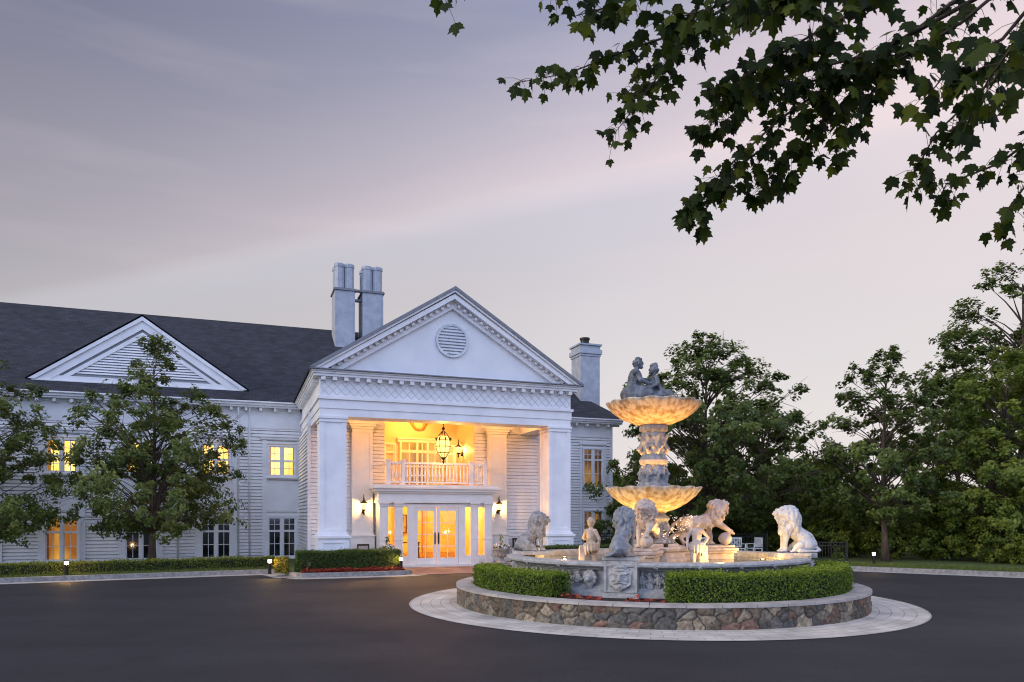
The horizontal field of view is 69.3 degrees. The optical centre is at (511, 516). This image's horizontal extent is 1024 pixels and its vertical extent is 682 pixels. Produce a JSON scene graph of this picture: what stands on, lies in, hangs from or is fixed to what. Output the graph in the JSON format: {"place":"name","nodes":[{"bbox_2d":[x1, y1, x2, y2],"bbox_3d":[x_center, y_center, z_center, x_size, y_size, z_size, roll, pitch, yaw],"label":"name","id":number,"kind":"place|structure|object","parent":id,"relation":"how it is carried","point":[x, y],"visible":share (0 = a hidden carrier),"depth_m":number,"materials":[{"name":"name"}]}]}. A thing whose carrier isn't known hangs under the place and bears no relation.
{"place":"outdoors","nodes":[
{"label":"outdoors","id":0,"kind":"place"},
{"bbox_2d":[12,559,297,571],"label":"lawn","id":1,"kind":"structure","parent":0,"point":[291,563],"depth_m":29.22,"materials":[{"name":"green plant"}]},
{"bbox_2d":[0,360,82,547],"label":"lawn tree","id":2,"kind":"object","parent":1,"relation":"on","point":[13,515],"visible":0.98,"depth_m":27.40,"materials":[{"name":"green plant"}]},
{"bbox_2d":[64,560,68,575],"bbox_3d":[-14.459,1.665,24.046,0.170,0.530,0.166,0,0,0],"label":"path light","id":3,"kind":"object","parent":1,"relation":"on","point":[66,567],"visible":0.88,"depth_m":24.00,"materials":[{"name":"brown metal"}]},
{"bbox_2d":[0,566,274,577],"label":"grass","id":4,"kind":"structure","parent":1,"relation":"on","point":[147,571],"depth_m":25.21,"materials":[{"name":"green plant"}]},
{"bbox_2d":[0,554,276,575],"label":"lawn hedge","id":5,"kind":"object","parent":1,"relation":"on","point":[75,566],"visible":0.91,"depth_m":25.69,"materials":[{"name":"green plant"}]},
{"bbox_2d":[40,328,250,559],"bbox_3d":[-13.540,-2.558,28.024,7.416,8.988,8.723,0,0,0],"label":"lawn tree","id":6,"kind":"object","parent":1,"relation":"on","point":[140,458],"visible":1,"depth_m":27.20,"materials":[{"name":"green plant"}]},
{"bbox_2d":[267,558,271,573],"bbox_3d":[-8.160,1.665,24.965,0.170,0.530,0.166,0,0,0],"label":"path light","id":7,"kind":"object","parent":1,"relation":"on","point":[269,564],"visible":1,"depth_m":24.92,"materials":[{"name":"brown metal"}]},
{"bbox_2d":[273,556,291,573],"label":"golden shrub","id":8,"kind":"object","parent":1,"relation":"on","point":[281,564],"visible":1,"depth_m":25.26,"materials":[{"name":"yellow plant"}]},
{"bbox_2d":[357,544,368,548],"bbox_3d":[-5.965,1.575,29.715,0.480,0.950,0.040,0,0,-20],"label":"sign frame","id":9,"kind":"object","parent":1,"relation":"on","point":[361,546],"visible":0.41,"depth_m":29.70,"materials":[{"name":"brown wood"}]},
{"label":"flower bed soil","id":10,"kind":"structure","parent":1,"relation":"on","visible":0},
{"bbox_2d":[293,547,401,572],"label":"entrance hedge","id":11,"kind":"object","parent":10,"relation":"on","point":[357,558],"visible":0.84,"depth_m":25.81,"materials":[{"name":"green plant"}]},
{"bbox_2d":[301,565,404,572],"bbox_3d":[-5.476,1.819,25.686,3.575,0.238,0.375,0,0,-20],"label":"flower bed","id":12,"kind":"object","parent":10,"relation":"on","point":[391,568],"visible":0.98,"depth_m":25.61,"materials":[{"name":"red plant"}]},
{"bbox_2d":[399,556,402,566],"bbox_3d":[-3.933,1.665,26.275,0.170,0.530,0.166,0,0,0],"label":"path light","id":13,"kind":"object","parent":12,"relation":"on","point":[401,560],"visible":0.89,"depth_m":26.23,"materials":[{"name":"brown metal"}]},
{"bbox_2d":[404,566,473,574],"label":"walkway","id":14,"kind":"structure","parent":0,"point":[443,570],"depth_m":28.52,"materials":[{"name":"brick"}]},
{"bbox_2d":[479,562,511,564],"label":"pavement","id":15,"kind":"structure","parent":0,"point":[508,563],"depth_m":30.77,"materials":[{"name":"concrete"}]},
{"bbox_2d":[379,536,397,549],"bbox_3d":[-4.748,1.318,28.358,0.844,1.194,0.848,0,0,-20],"label":"flower urn","id":16,"kind":"object","parent":15,"relation":"on","point":[389,546],"visible":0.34,"depth_m":28.27,"materials":[{"name":"stone"}]},
{"bbox_2d":[491,534,510,563],"bbox_3d":[-0.445,1.288,30.151,0.845,1.253,0.864,0,0,-20],"label":"flower urn","id":17,"kind":"object","parent":15,"relation":"on","point":[501,551],"visible":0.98,"depth_m":29.93,"materials":[{"name":"stone"}]},
{"bbox_2d":[0,571,1023,681],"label":"driveway","id":18,"kind":"structure","parent":0,"point":[255,628],"depth_m":12.06,"materials":[{"name":"grey asphalt"}]},
{"bbox_2d":[0,569,411,582],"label":"kerb","id":19,"kind":"structure","parent":18,"relation":"on","point":[180,574],"depth_m":25.01,"materials":[{"name":"stone"}]},
{"bbox_2d":[0,573,426,583],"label":"gutter","id":20,"kind":"object","parent":18,"relation":"on","point":[288,577],"visible":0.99,"depth_m":24.86,"materials":[{"name":"concrete"}]},
{"bbox_2d":[456,576,871,629],"bbox_3d":[3.450,1.820,18.070,9.600,0.460,9.599,0,0,0],"label":"stone planter","id":21,"kind":"object","parent":18,"relation":"on","point":[854,603],"visible":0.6,"depth_m":13.74,"materials":[{"name":"grey stone"}]},
{"bbox_2d":[471,561,572,597],"bbox_3d":[0.024,1.323,16.335,1.244,0.648,3.825,0,0,-26],"label":"boxwood hedge","id":22,"kind":"object","parent":21,"relation":"on","point":[502,577],"visible":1,"depth_m":15.29,"materials":[{"name":"green plant"}]},
{"bbox_2d":[560,592,665,602],"bbox_3d":[1.905,1.539,14.209,2.076,0.173,0.373,0,0,22],"label":"flower bed","id":23,"kind":"object","parent":21,"relation":"on","point":[625,600],"visible":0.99,"depth_m":14.15,"materials":[{"name":"red plant"}]},
{"bbox_2d":[506,395,817,598],"bbox_3d":[3.447,-0.531,18.062,7.175,4.482,7.175,0,0,0],"label":"fountain","id":24,"kind":"object","parent":21,"relation":"on","point":[641,574],"visible":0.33,"depth_m":17.13,"materials":[{"name":"stone"}]},
{"bbox_2d":[513,510,550,550],"bbox_3d":[0.496,0.357,18.620,0.950,1.019,0.511,0,0,4],"label":"lion statue","id":25,"kind":"object","parent":24,"relation":"on","point":[538,522],"visible":1,"depth_m":18.45,"materials":[{"name":"grey stone"}]},
{"bbox_2d":[579,517,600,560],"bbox_3d":[1.663,0.614,15.975,0.399,1.210,0.418,0,0,-24],"label":"boy statue","id":26,"kind":"object","parent":24,"relation":"on","point":[589,547],"visible":0.77,"depth_m":15.93,"materials":[{"name":"stone"}]},
{"bbox_2d":[604,506,635,556],"bbox_3d":[2.214,0.301,15.018,0.524,1.042,1.012,0,0,30],"label":"lion statue","id":27,"kind":"object","parent":24,"relation":"on","point":[624,523],"visible":1,"depth_m":14.89,"materials":[{"name":"grey stone"}]},
{"bbox_2d":[633,498,659,547],"bbox_3d":[3.183,0.154,17.272,0.621,1.136,1.722,0,0,22],"label":"lion statue","id":28,"kind":"object","parent":24,"relation":"on","point":[646,514],"visible":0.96,"depth_m":16.74,"materials":[{"name":"stone"}]},
{"bbox_2d":[620,357,673,398],"bbox_3d":[3.369,-3.284,18.010,1.487,1.196,0.698,0,0,0],"label":"couple statue","id":29,"kind":"object","parent":24,"relation":"on","point":[634,387],"visible":0.58,"depth_m":17.80,"materials":[{"name":"stone"}]},
{"bbox_2d":[662,514,702,543],"bbox_3d":[4.096,0.340,17.769,0.848,0.783,1.728,0,0,21],"label":"water spray","id":30,"kind":"object","parent":24,"relation":"on","point":[681,527],"visible":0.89,"depth_m":17.51,"materials":[{"name":"liquid"}]},
{"bbox_2d":[686,516,709,561],"bbox_3d":[3.880,0.595,15.489,0.463,1.209,0.332,0,0,-33],"label":"boy statue","id":31,"kind":"object","parent":24,"relation":"on","point":[697,546],"visible":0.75,"depth_m":15.42,"materials":[{"name":"stone"}]},
{"bbox_2d":[669,499,734,544],"bbox_3d":[4.631,0.137,18.531,1.835,1.172,0.606,0,0,-8],"label":"lion statue","id":32,"kind":"object","parent":24,"relation":"on","point":[714,515],"visible":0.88,"depth_m":18.40,"materials":[{"name":"stone"}]},
{"bbox_2d":[772,505,820,552],"bbox_3d":[6.468,0.278,16.887,1.066,1.089,0.612,0,0,2],"label":"lion statue","id":33,"kind":"object","parent":24,"relation":"on","point":[788,518],"visible":1,"depth_m":16.75,"materials":[{"name":"stone"}]},
{"bbox_2d":[662,558,855,602],"bbox_3d":[5.615,1.289,15.338,6.296,0.712,1.967,0,0,-38],"label":"boxwood hedge","id":34,"kind":"object","parent":21,"relation":"on","point":[824,578],"visible":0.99,"depth_m":14.00,"materials":[{"name":"green plant"}]},
{"bbox_2d":[429,0,1023,251],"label":"maple tree","id":35,"kind":"object","parent":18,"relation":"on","point":[677,30],"visible":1,"depth_m":3.66,"materials":[{"name":"green plant"}]},
{"bbox_2d":[510,566,1023,576],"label":"kerb","id":36,"kind":"structure","parent":18,"relation":"on","point":[948,571],"depth_m":26.56,"materials":[{"name":"stone"}]},
{"bbox_2d":[854,570,1023,577],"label":"gutter","id":37,"kind":"object","parent":18,"relation":"on","point":[940,574],"visible":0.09,"depth_m":26.15,"materials":[{"name":"concrete"}]},
{"bbox_2d":[0,0,1023,489],"label":"sky","id":38,"kind":"structure","parent":0,"point":[218,160],"materials":[{"name":"grey"}]},
{"bbox_2d":[409,588,931,640],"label":"ring pavement","id":39,"kind":"structure","parent":0,"point":[887,615],"depth_m":13.75,"materials":[{"name":"white concrete"}]},
{"bbox_2d":[493,544,1023,571],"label":"lawn","id":40,"kind":"structure","parent":0,"point":[908,558],"depth_m":32.54,"materials":[{"name":"green plant"}]},
{"bbox_2d":[512,538,535,547],"bbox_3d":[0.669,1.490,32.158,1.240,1.120,0.455,0,0,-20],"label":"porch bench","id":41,"kind":"object","parent":40,"relation":"on","point":[513,539],"visible":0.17,"depth_m":32.14,"materials":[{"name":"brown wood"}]},
{"bbox_2d":[536,543,609,549],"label":"entrance hedge","id":42,"kind":"object","parent":40,"relation":"on","point":[564,546],"visible":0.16,"depth_m":28.93,"materials":[{"name":"green plant"}]},
{"bbox_2d":[583,502,628,544],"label":"shrub","id":43,"kind":"object","parent":40,"relation":"on","point":[599,525],"visible":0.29,"depth_m":39.25,"materials":[{"name":"green plant"}]},
{"bbox_2d":[635,512,681,543],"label":"shrub","id":44,"kind":"object","parent":40,"relation":"on","point":[677,540],"visible":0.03,"depth_m":39.38,"materials":[{"name":"green plant"}]},
{"bbox_2d":[601,531,767,551],"bbox_3d":[8.700,1.325,37.700,8.331,1.210,0.070,0,0,7],"label":"iron fence","id":45,"kind":"object","parent":40,"relation":"on","point":[717,536],"visible":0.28,"depth_m":37.34,"materials":[{"name":"black metal"}]},
{"bbox_2d":[673,497,743,547],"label":"shrub","id":46,"kind":"object","parent":40,"relation":"on","point":[712,530],"visible":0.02,"depth_m":45.70,"materials":[{"name":"green plant"}]},
{"bbox_2d":[684,498,746,547],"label":"shrub","id":47,"kind":"object","parent":40,"relation":"on","point":[719,531],"visible":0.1,"depth_m":40.34,"materials":[{"name":"green plant"}]},
{"bbox_2d":[582,330,859,544],"bbox_3d":[9.840,-3.598,35.826,12.705,11.071,10.392,0,0,31],"label":"garden tree","id":48,"kind":"object","parent":40,"relation":"on","point":[716,463],"visible":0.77,"depth_m":34.72,"materials":[{"name":"green plant"}]},
{"bbox_2d":[730,537,745,550],"bbox_3d":[10.550,1.455,34.600,0.600,0.950,0.510,0,0,-5],"label":"garden chair","id":49,"kind":"object","parent":40,"relation":"on","point":[739,540],"visible":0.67,"depth_m":34.82,"materials":[{"name":"white paint"}]},
{"bbox_2d":[723,495,779,551],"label":"shrub","id":50,"kind":"object","parent":40,"relation":"on","point":[773,529],"visible":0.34,"depth_m":39.65,"materials":[{"name":"green plant"}]},
{"bbox_2d":[746,537,762,550],"bbox_3d":[11.350,1.455,34.700,0.510,0.950,0.600,0,0,-20],"label":"garden chair","id":51,"kind":"object","parent":40,"relation":"on","point":[758,541],"visible":0.88,"depth_m":34.75,"materials":[{"name":"white paint"}]},
{"bbox_2d":[700,391,844,549],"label":"garden tree","id":52,"kind":"object","parent":40,"relation":"on","point":[770,439],"visible":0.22,"depth_m":42.49,"materials":[{"name":"green plant"}]},
{"bbox_2d":[760,487,832,539],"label":"shrub","id":53,"kind":"object","parent":40,"relation":"on","point":[823,497],"visible":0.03,"depth_m":43.55,"materials":[{"name":"green plant"}]},
{"bbox_2d":[768,493,837,554],"bbox_3d":[15.068,0.503,37.897,4.026,3.495,3.483,0,0,0],"label":"shrub","id":54,"kind":"object","parent":40,"relation":"on","point":[804,515],"visible":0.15,"depth_m":37.69,"materials":[{"name":"green plant"}]},
{"bbox_2d":[613,458,1013,548],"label":"wood","id":55,"kind":"object","parent":40,"relation":"on","point":[618,481],"visible":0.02,"depth_m":49.88,"materials":[{"name":"green plant"}]},
{"bbox_2d":[814,539,847,561],"bbox_3d":[13.025,1.420,30.800,1.726,1.020,0.070,0,0,29],"label":"iron fence","id":56,"kind":"object","parent":40,"relation":"on","point":[846,549],"visible":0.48,"depth_m":30.69,"materials":[{"name":"black metal"}]},
{"bbox_2d":[801,499,867,557],"bbox_3d":[15.286,0.612,35.396,3.200,2.862,2.784,0,0,0],"label":"shrub","id":57,"kind":"object","parent":40,"relation":"on","point":[829,534],"visible":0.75,"depth_m":34.99,"materials":[{"name":"green plant"}]},
{"bbox_2d":[804,506,871,556],"bbox_3d":[16.080,0.601,36.291,2.960,2.947,3.471,0,0,37],"label":"shrub","id":58,"kind":"object","parent":40,"relation":"on","point":[856,549],"visible":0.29,"depth_m":35.48,"materials":[{"name":"green plant"}]},
{"bbox_2d":[826,491,880,554],"bbox_3d":[18.252,0.061,38.650,3.322,4.164,4.895,0,0,39],"label":"shrub","id":59,"kind":"object","parent":40,"relation":"on","point":[864,525],"visible":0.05,"depth_m":37.91,"materials":[{"name":"green plant"}]},
{"bbox_2d":[872,551,875,563],"bbox_3d":[14.613,1.665,29.935,0.170,0.530,0.166,0,0,0],"label":"path light","id":60,"kind":"object","parent":40,"relation":"on","point":[873,556],"visible":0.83,"depth_m":29.89,"materials":[{"name":"brown metal"}]},
{"bbox_2d":[796,344,967,561],"bbox_3d":[15.965,-2.755,32.216,6.462,9.381,7.432,0,0,0],"label":"garden tree","id":61,"kind":"object","parent":40,"relation":"on","point":[886,508],"visible":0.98,"depth_m":31.43,"materials":[{"name":"green plant"}]},
{"bbox_2d":[856,515,922,559],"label":"shrub","id":62,"kind":"object","parent":40,"relation":"on","point":[895,535],"visible":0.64,"depth_m":33.29,"materials":[{"name":"green plant"}]},
{"bbox_2d":[818,560,1023,571],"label":"grass","id":63,"kind":"structure","parent":40,"relation":"on","point":[955,567],"depth_m":27.80,"materials":[{"name":"green plant"}]},
{"bbox_2d":[902,495,987,559],"bbox_3d":[18.776,0.603,32.617,2.554,3.090,3.324,0,0,-25],"label":"shrub","id":64,"kind":"object","parent":40,"relation":"on","point":[937,540],"visible":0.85,"depth_m":32.27,"materials":[{"name":"green plant"}]},
{"bbox_2d":[900,476,994,556],"bbox_3d":[21.889,0.078,36.844,3.902,4.146,4.726,0,0,-30],"label":"shrub","id":65,"kind":"object","parent":40,"relation":"on","point":[948,477],"visible":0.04,"depth_m":36.72,"materials":[{"name":"green plant"}]},
{"bbox_2d":[894,326,1022,534],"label":"garden tree","id":66,"kind":"object","parent":40,"relation":"on","point":[947,382],"visible":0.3,"depth_m":38.54,"materials":[{"name":"green plant"}]},
{"bbox_2d":[901,345,1023,560],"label":"garden tree","id":67,"kind":"object","parent":40,"relation":"on","point":[1002,443],"visible":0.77,"depth_m":31.61,"materials":[{"name":"green plant"}]},
{"bbox_2d":[924,249,1023,475],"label":"garden tree","id":68,"kind":"object","parent":40,"relation":"on","point":[995,339],"visible":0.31,"depth_m":40.95,"materials":[{"name":"green plant"}]},
{"bbox_2d":[961,493,1023,564],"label":"shrub","id":69,"kind":"object","parent":40,"relation":"on","point":[982,526],"visible":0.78,"depth_m":30.51,"materials":[{"name":"green plant"}]},
{"bbox_2d":[1011,538,1023,562],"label":"shrub","id":70,"kind":"object","parent":40,"relation":"on","point":[1021,547],"visible":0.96,"depth_m":29.41,"materials":[{"name":"green plant"}]},
{"label":"ground","id":71,"kind":"structure","parent":0,"visible":0},
{"bbox_2d":[0,262,622,567],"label":"mansion","id":72,"kind":"structure","parent":71,"relation":"on","point":[340,419],"depth_m":31.54,"materials":[{"name":"paint"}]},
{"bbox_2d":[42,437,79,474],"bbox_3d":[-18.831,-2.485,31.092,2.140,2.030,0.690,0,0,-20],"label":"window","id":73,"kind":"structure","parent":72,"relation":"in","point":[60,466],"depth_m":30.91,"materials":[{"name":"yellow glass"}]},
{"bbox_2d":[43,516,79,562],"bbox_3d":[-18.831,0.990,31.092,2.180,2.480,0.690,0,0,-20],"label":"window","id":74,"kind":"structure","parent":72,"relation":"in","point":[63,542],"depth_m":31.06,"materials":[{"name":"white paint"}]},
{"bbox_2d":[124,519,157,560],"bbox_3d":[-15.976,0.940,31.929,1.500,2.100,0.290,0,0,-20],"label":"window","id":75,"kind":"structure","parent":72,"relation":"in","point":[135,547],"depth_m":31.86,"materials":[{"name":"white paint"}]},
{"bbox_2d":[125,440,157,475],"bbox_3d":[-16.046,-2.485,32.117,2.140,2.030,0.690,0,0,-20],"label":"window","id":76,"kind":"structure","parent":72,"relation":"in","point":[138,441],"depth_m":31.92,"materials":[{"name":"white paint"}]},
{"bbox_2d":[200,442,231,477],"bbox_3d":[-13.230,-2.485,33.153,2.140,2.030,0.690,0,0,-20],"label":"window","id":77,"kind":"structure","parent":72,"relation":"in","point":[223,456],"depth_m":33.10,"materials":[{"name":"yellow glass"}]},
{"bbox_2d":[200,517,231,558],"bbox_3d":[-13.161,0.940,32.965,1.500,2.100,0.290,0,0,-20],"label":"window","id":78,"kind":"structure","parent":72,"relation":"in","point":[216,542],"depth_m":32.94,"materials":[{"name":"white paint"}]},
{"bbox_2d":[266,444,297,478],"bbox_3d":[-10.603,-2.485,34.120,2.140,2.030,0.690,0,0,-20],"label":"window","id":79,"kind":"structure","parent":72,"relation":"in","point":[281,458],"depth_m":34.08,"materials":[{"name":"yellow glass"}]},
{"bbox_2d":[267,516,296,558],"bbox_3d":[-10.533,0.940,33.932,1.500,2.100,0.290,0,0,-20],"label":"window","id":80,"kind":"structure","parent":72,"relation":"in","point":[281,530],"depth_m":33.89,"materials":[{"name":"white paint"}]},
{"bbox_2d":[360,495,367,514],"bbox_3d":[-5.960,-0.505,29.818,0.373,0.900,0.373,0,0,25],"label":"wall lantern","id":81,"kind":"object","parent":72,"relation":"attached to","point":[363,503],"depth_m":29.74,"materials":[{"name":"white glass"}]},
{"bbox_2d":[384,443,395,481],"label":"window","id":82,"kind":"structure","parent":72,"relation":"in","point":[390,444],"depth_m":33.42,"materials":[{"name":"white paint"}]},
{"bbox_2d":[403,514,406,533],"bbox_3d":[-5.229,0.350,34.866,0.600,0.900,0.040,0,0,-20],"label":"wall picture","id":83,"kind":"object","parent":72,"relation":"attached to","point":[404,523],"depth_m":34.93,"materials":[{"name":"brown wood"}]},
{"bbox_2d":[397,437,443,484],"bbox_3d":[-4.117,-2.435,33.872,2.300,2.290,0.166,0,0,-20],"label":"balcony door","id":84,"kind":"structure","parent":72,"relation":"in","point":[410,449],"depth_m":33.87,"materials":[{"name":"paint"}]},
{"bbox_2d":[415,507,436,564],"bbox_3d":[-3.509,0.782,30.150,0.908,2.325,0.131,0,0,-20],"label":"door","id":85,"kind":"structure","parent":72,"relation":"in","point":[425,560],"depth_m":30.17,"materials":[{"name":"paint"}]},
{"bbox_2d":[403,511,454,557],"bbox_3d":[-4.827,0.600,35.078,4.400,2.700,0.180,0,0,-20],"label":"inner doorway","id":86,"kind":"structure","parent":72,"relation":"in","point":[421,554],"depth_m":35.28,"materials":[{"name":"orange glass"}]},
{"bbox_2d":[435,424,451,463],"bbox_3d":[-2.751,-3.180,29.725,0.626,2.140,0.629,0,0,2],"label":"hanging lantern","id":87,"kind":"object","parent":72,"relation":"hanging from","point":[443,445],"visible":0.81,"depth_m":29.55,"materials":[{"name":"yellow glass"}]},
{"bbox_2d":[437,507,457,563],"bbox_3d":[-2.636,0.782,30.470,0.908,2.325,0.131,0,0,-20],"label":"door","id":88,"kind":"structure","parent":72,"relation":"in","point":[453,560],"depth_m":30.48,"materials":[{"name":"paint"}]},
{"bbox_2d":[444,445,455,481],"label":"window","id":89,"kind":"structure","parent":72,"relation":"in","point":[452,446],"depth_m":34.41,"materials":[{"name":"white paint"}]},
{"bbox_2d":[455,439,463,457],"bbox_3d":[-2.417,-3.105,33.524,0.373,0.900,0.373,0,0,25],"label":"wall lantern","id":90,"kind":"object","parent":72,"relation":"attached to","point":[458,449],"depth_m":33.47,"materials":[{"name":"yellow glass"}]},
{"bbox_2d":[495,497,502,514],"bbox_3d":[-0.555,-0.505,31.807,0.373,0.900,0.373,0,0,25],"label":"wall lantern","id":91,"kind":"object","parent":72,"relation":"attached to","point":[499,505],"depth_m":31.73,"materials":[{"name":"white glass"}]},
{"bbox_2d":[582,510,603,539],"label":"window","id":92,"kind":"structure","parent":72,"relation":"in","point":[586,514],"depth_m":39.40,"materials":[{"name":"white paint"}]},
{"bbox_2d":[582,448,604,489],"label":"window","id":93,"kind":"structure","parent":72,"relation":"in","point":[592,458],"depth_m":39.53,"materials":[{"name":"white paint"}]}
]}

